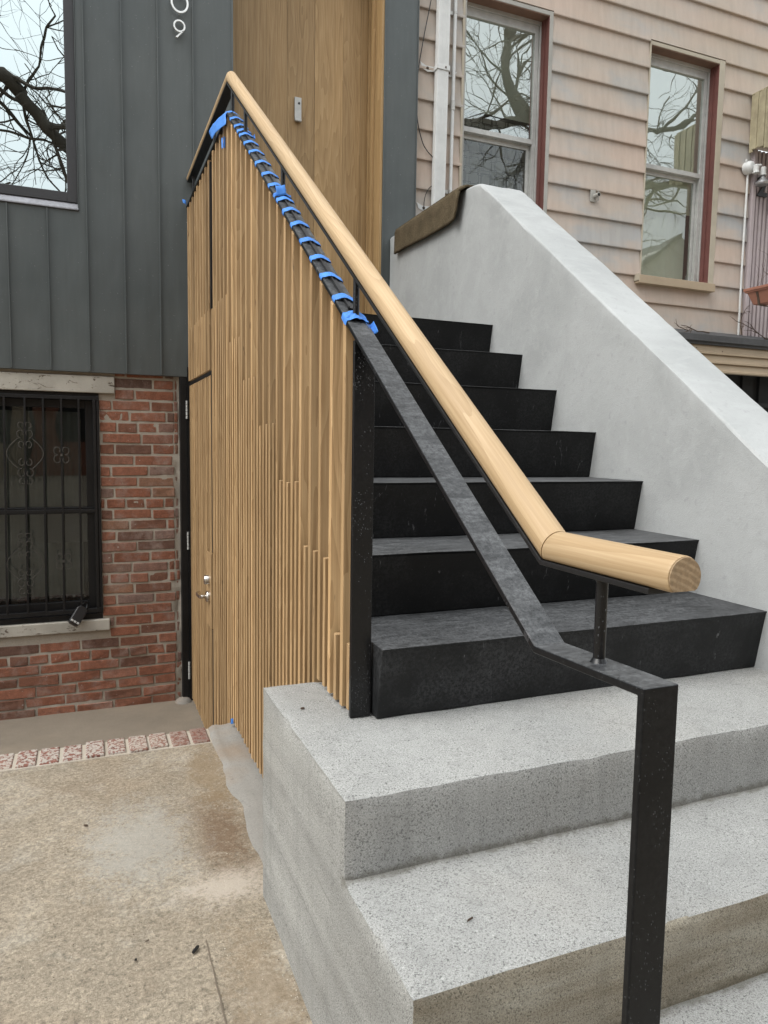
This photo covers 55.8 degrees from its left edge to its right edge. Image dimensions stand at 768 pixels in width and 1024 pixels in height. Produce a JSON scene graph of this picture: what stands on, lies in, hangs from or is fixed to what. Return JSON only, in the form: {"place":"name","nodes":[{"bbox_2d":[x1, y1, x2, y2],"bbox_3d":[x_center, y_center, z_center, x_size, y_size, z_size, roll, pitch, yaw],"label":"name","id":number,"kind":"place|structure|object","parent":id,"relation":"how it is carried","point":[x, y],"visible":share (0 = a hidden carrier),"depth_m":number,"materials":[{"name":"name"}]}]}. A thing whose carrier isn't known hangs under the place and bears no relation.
{"place":"outdoors","nodes":[
{"label":"outdoors","id":0,"kind":"place"},
{"bbox_2d":[0,700,204,754],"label":"areaway floor","id":1,"kind":"structure","parent":0,"point":[40,733],"depth_m":4.11,"materials":[{"name":"concrete"}]},
{"bbox_2d":[0,727,211,771],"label":"brick edging","id":2,"kind":"object","parent":1,"relation":"on","point":[97,749],"visible":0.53,"depth_m":2.92,"materials":[{"name":"brick"}]},
{"bbox_2d":[175,696,191,703],"bbox_3d":[-1.248,1.168,4.513,0.104,0.032,0.102,-1,6,-22],"label":"cement lump","id":3,"kind":"object","parent":1,"relation":"on","point":[183,700],"visible":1,"depth_m":4.49,"materials":[{"name":"grey concrete"}]},
{"bbox_2d":[0,0,419,719],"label":"clad townhouse","id":4,"kind":"structure","parent":1,"relation":"on","point":[106,106],"depth_m":4.25,"materials":[{"name":"metal"}]},
{"bbox_2d":[0,0,78,210],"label":"window","id":5,"kind":"structure","parent":4,"relation":"in","point":[39,145],"depth_m":3.96,"materials":[{"name":"glass"}]},
{"bbox_2d":[0,372,114,637],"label":"window","id":6,"kind":"structure","parent":4,"relation":"in","point":[10,382],"depth_m":4.27,"materials":[{"name":"black metal"}]},
{"bbox_2d":[68,602,87,626],"bbox_3d":[-1.779,0.601,4.232,0.065,0.126,0.136,3,6,18],"label":"key lock box","id":7,"kind":"object","parent":4,"relation":"hanging from","point":[78,615],"visible":1,"depth_m":4.21,"materials":[{"name":"black plastic"}]},
{"bbox_2d":[233,0,367,312],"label":"wall","id":8,"kind":"structure","parent":4,"relation":"in","point":[315,52],"depth_m":4.72,"materials":[{"name":"brown wood"}]},
{"bbox_2d":[179,117,374,776],"bbox_3d":[-0.636,-0.166,3.078,0.116,2.964,3.000,-1,6,-22],"label":"slatted screen","id":9,"kind":"object","parent":1,"relation":"on","point":[277,396],"visible":0.88,"depth_m":2.55,"materials":[{"name":"brown wood"}]},
{"bbox_2d":[186,375,212,728],"bbox_3d":[-1.047,0.236,4.058,0.083,1.910,0.829,-1,6,-22],"label":"door","id":10,"kind":"structure","parent":9,"relation":"in","point":[199,392],"depth_m":4.00,"materials":[{"name":"brown wood"}]},
{"bbox_2d":[221,136,224,148],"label":"tape strip","id":11,"kind":"object","parent":9,"relation":"attached to","point":[222,143],"visible":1,"depth_m":3.11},
{"bbox_2d":[0,743,312,1023],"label":"pavement","id":12,"kind":"structure","parent":0,"point":[179,918],"depth_m":1.97,"materials":[{"name":"beige concrete"}]},
{"bbox_2d":[2,765,302,1019],"bbox_3d":[-0.721,1.077,1.702,0.959,0.002,2.415,-1,6,-22],"label":"pale grit","id":13,"kind":"object","parent":12,"relation":"on","point":[150,903],"visible":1,"depth_m":1.89,"materials":[{"name":"beige gravel"}]},
{"bbox_2d":[1,754,307,1017],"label":"dark grit","id":14,"kind":"object","parent":12,"relation":"on","point":[132,896],"visible":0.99,"depth_m":1.95,"materials":[{"name":"brown gravel"}]},
{"bbox_2d":[192,945,198,953],"bbox_3d":[-0.461,1.071,1.777,0.009,0.008,0.024,2,6,16],"label":"burnt stub","id":15,"kind":"object","parent":12,"relation":"on","point":[195,949],"visible":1,"depth_m":1.77,"materials":[{"name":"black plastic"}]},
{"bbox_2d":[206,940,226,1023],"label":"pavement joint","id":16,"kind":"object","parent":12,"relation":"on","point":[216,984],"visible":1,"depth_m":1.66,"materials":[{"name":"concrete"}]},
{"bbox_2d":[208,723,262,859],"bbox_3d":[-0.480,1.182,2.659,0.195,0.393,1.226,-1,6,-22],"label":"cement strip","id":17,"kind":"object","parent":12,"relation":"on","point":[244,781],"visible":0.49,"depth_m":2.71,"materials":[{"name":"grey concrete"}]},
{"bbox_2d":[186,71,700,1023],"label":"handrail","id":18,"kind":"object","parent":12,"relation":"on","point":[552,543],"visible":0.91,"depth_m":1.05,"materials":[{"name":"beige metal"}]},
{"bbox_2d":[209,112,225,138],"bbox_3d":[-0.742,-1.692,3.199,0.015,0.132,0.436,-1,6,-23],"label":"tape strip","id":19,"kind":"object","parent":18,"relation":"hanging from","point":[219,123],"visible":1,"depth_m":3.13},
{"bbox_2d":[243,140,258,145],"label":"tape strip","id":20,"kind":"object","parent":18,"relation":"attached to","point":[247,141],"visible":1,"depth_m":2.72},
{"bbox_2d":[248,149,264,155],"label":"tape strip","id":21,"kind":"object","parent":18,"relation":"attached to","point":[252,150],"visible":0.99,"depth_m":2.64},
{"bbox_2d":[255,160,271,166],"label":"tape strip","id":22,"kind":"object","parent":18,"relation":"attached to","point":[258,161],"visible":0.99,"depth_m":2.55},
{"bbox_2d":[261,171,278,178],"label":"tape strip","id":23,"kind":"object","parent":18,"relation":"attached to","point":[265,173],"visible":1,"depth_m":2.46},
{"bbox_2d":[267,182,280,187],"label":"tape strip","id":24,"kind":"object","parent":18,"relation":"attached to","point":[273,183],"visible":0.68,"depth_m":2.38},
{"bbox_2d":[275,185,285,195],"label":"tape strip","id":25,"kind":"object","parent":18,"relation":"attached to","point":[280,190],"visible":1,"depth_m":2.30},
{"bbox_2d":[273,193,291,199],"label":"tape strip","id":26,"kind":"object","parent":18,"relation":"attached to","point":[274,194],"visible":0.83,"depth_m":2.32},
{"bbox_2d":[276,196,294,204],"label":"tape strip","id":27,"kind":"object","parent":18,"relation":"attached to","point":[281,198],"visible":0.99,"depth_m":2.29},
{"bbox_2d":[282,207,300,215],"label":"tape strip","id":28,"kind":"object","parent":18,"relation":"attached to","point":[287,209],"visible":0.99,"depth_m":2.22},
{"bbox_2d":[232,111,352,309],"bbox_3d":[-0.353,-1.081,2.394,0.014,1.048,1.494,-1,6,-22],"label":"metal channel","id":29,"kind":"object","parent":18,"relation":"attached to","point":[347,302],"visible":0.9,"depth_m":2.10,"materials":[{"name":"black metal"}]},
{"bbox_2d":[290,220,309,228],"bbox_3d":[-0.248,-0.848,2.146,0.056,0.030,0.032,-1,6,-22],"label":"tape strip","id":30,"kind":"object","parent":18,"relation":"attached to","point":[297,222],"visible":1,"depth_m":2.14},
{"bbox_2d":[299,237,320,246],"bbox_3d":[-0.209,-0.764,2.054,0.060,0.032,0.031,0,5,-11],"label":"tape strip","id":31,"kind":"object","parent":18,"relation":"attached to","point":[304,239],"visible":1,"depth_m":2.05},
{"bbox_2d":[309,254,330,262],"bbox_3d":[-0.173,-0.686,1.971,0.056,0.029,0.033,-1,6,-22],"label":"tape strip","id":32,"kind":"object","parent":18,"relation":"attached to","point":[313,257],"visible":1,"depth_m":1.97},
{"bbox_2d":[319,272,342,281],"bbox_3d":[-0.137,-0.609,1.887,0.061,0.032,0.031,0,5,-10],"label":"tape strip","id":33,"kind":"object","parent":18,"relation":"attached to","point":[324,274],"visible":1,"depth_m":1.88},
{"bbox_2d":[332,293,352,301],"bbox_3d":[-0.099,-0.528,1.799,0.056,0.031,0.033,-1,6,-22],"label":"tape strip","id":34,"kind":"object","parent":18,"relation":"attached to","point":[338,296],"visible":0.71,"depth_m":1.79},
{"bbox_2d":[341,310,368,324],"bbox_3d":[-0.068,-0.461,1.728,0.056,0.040,0.047,-1,6,-22],"label":"tape strip","id":35,"kind":"object","parent":18,"relation":"attached to","point":[348,315],"visible":0.99,"depth_m":1.72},
{"bbox_2d":[366,321,377,333],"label":"tape strip","id":36,"kind":"object","parent":18,"relation":"attached to","point":[373,327],"visible":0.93,"depth_m":1.71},
{"bbox_2d":[262,667,767,1023],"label":"concrete steps","id":37,"kind":"structure","parent":12,"relation":"on","point":[399,851],"depth_m":1.44,"materials":[{"name":"grey concrete"}]},
{"bbox_2d":[362,313,766,717],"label":"black stairs","id":38,"kind":"structure","parent":37,"relation":"on","point":[446,633],"depth_m":2.17,"materials":[{"name":"stone"}]},
{"bbox_2d":[390,184,767,671],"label":"cheek wall","id":39,"kind":"structure","parent":12,"relation":"on","point":[669,415],"depth_m":2.80,"materials":[{"name":"grey paint"}]},
{"bbox_2d":[394,185,473,253],"bbox_3d":[0.318,-1.676,4.237,0.220,0.191,0.902,-1,6,-22],"label":"doormat","id":40,"kind":"object","parent":39,"relation":"on","point":[437,216],"visible":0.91,"depth_m":4.15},
{"bbox_2d":[416,0,767,411],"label":"sided house","id":41,"kind":"structure","parent":12,"relation":"on","point":[622,140],"depth_m":5.44,"materials":[{"name":"beige"}]},
{"bbox_2d":[417,1,432,157],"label":"cable","id":42,"kind":"object","parent":41,"relation":"attached to","point":[418,72],"visible":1,"depth_m":4.73,"materials":[{"name":"black plastic"}]},
{"bbox_2d":[461,0,553,213],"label":"window","id":43,"kind":"structure","parent":41,"relation":"in","point":[509,43],"depth_m":5.18,"materials":[{"name":"clear glass"}]},
{"bbox_2d":[634,40,725,292],"bbox_3d":[2.286,-2.661,5.791,0.987,1.780,0.402,-1,6,-22],"label":"window","id":44,"kind":"structure","parent":41,"relation":"in","point":[685,98],"depth_m":5.79,"materials":[{"name":"clear glass"}]},
{"bbox_2d":[674,321,709,332],"bbox_3d":[2.413,-1.408,5.644,0.353,0.168,0.068,-1,6,-22],"label":"dry twig","id":45,"kind":"object","parent":41,"relation":"on","point":[690,329],"visible":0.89,"depth_m":5.64,"materials":[{"name":"wood"}]},
{"bbox_2d":[730,308,767,339],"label":"dry twig","id":46,"kind":"object","parent":41,"relation":"on","point":[755,331],"visible":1,"depth_m":5.91,"materials":[{"name":"brown plant"}]},
{"bbox_2d":[737,159,767,334],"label":"floodlight","id":47,"kind":"object","parent":41,"relation":"on","point":[750,167],"visible":1,"depth_m":5.87,"materials":[{"name":"white paint"}]},
{"bbox_2d":[743,250,767,306],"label":"planter box","id":48,"kind":"object","parent":41,"relation":"hanging from","point":[758,295],"visible":1,"depth_m":5.67,"materials":[{"name":"plastic"}]}
]}

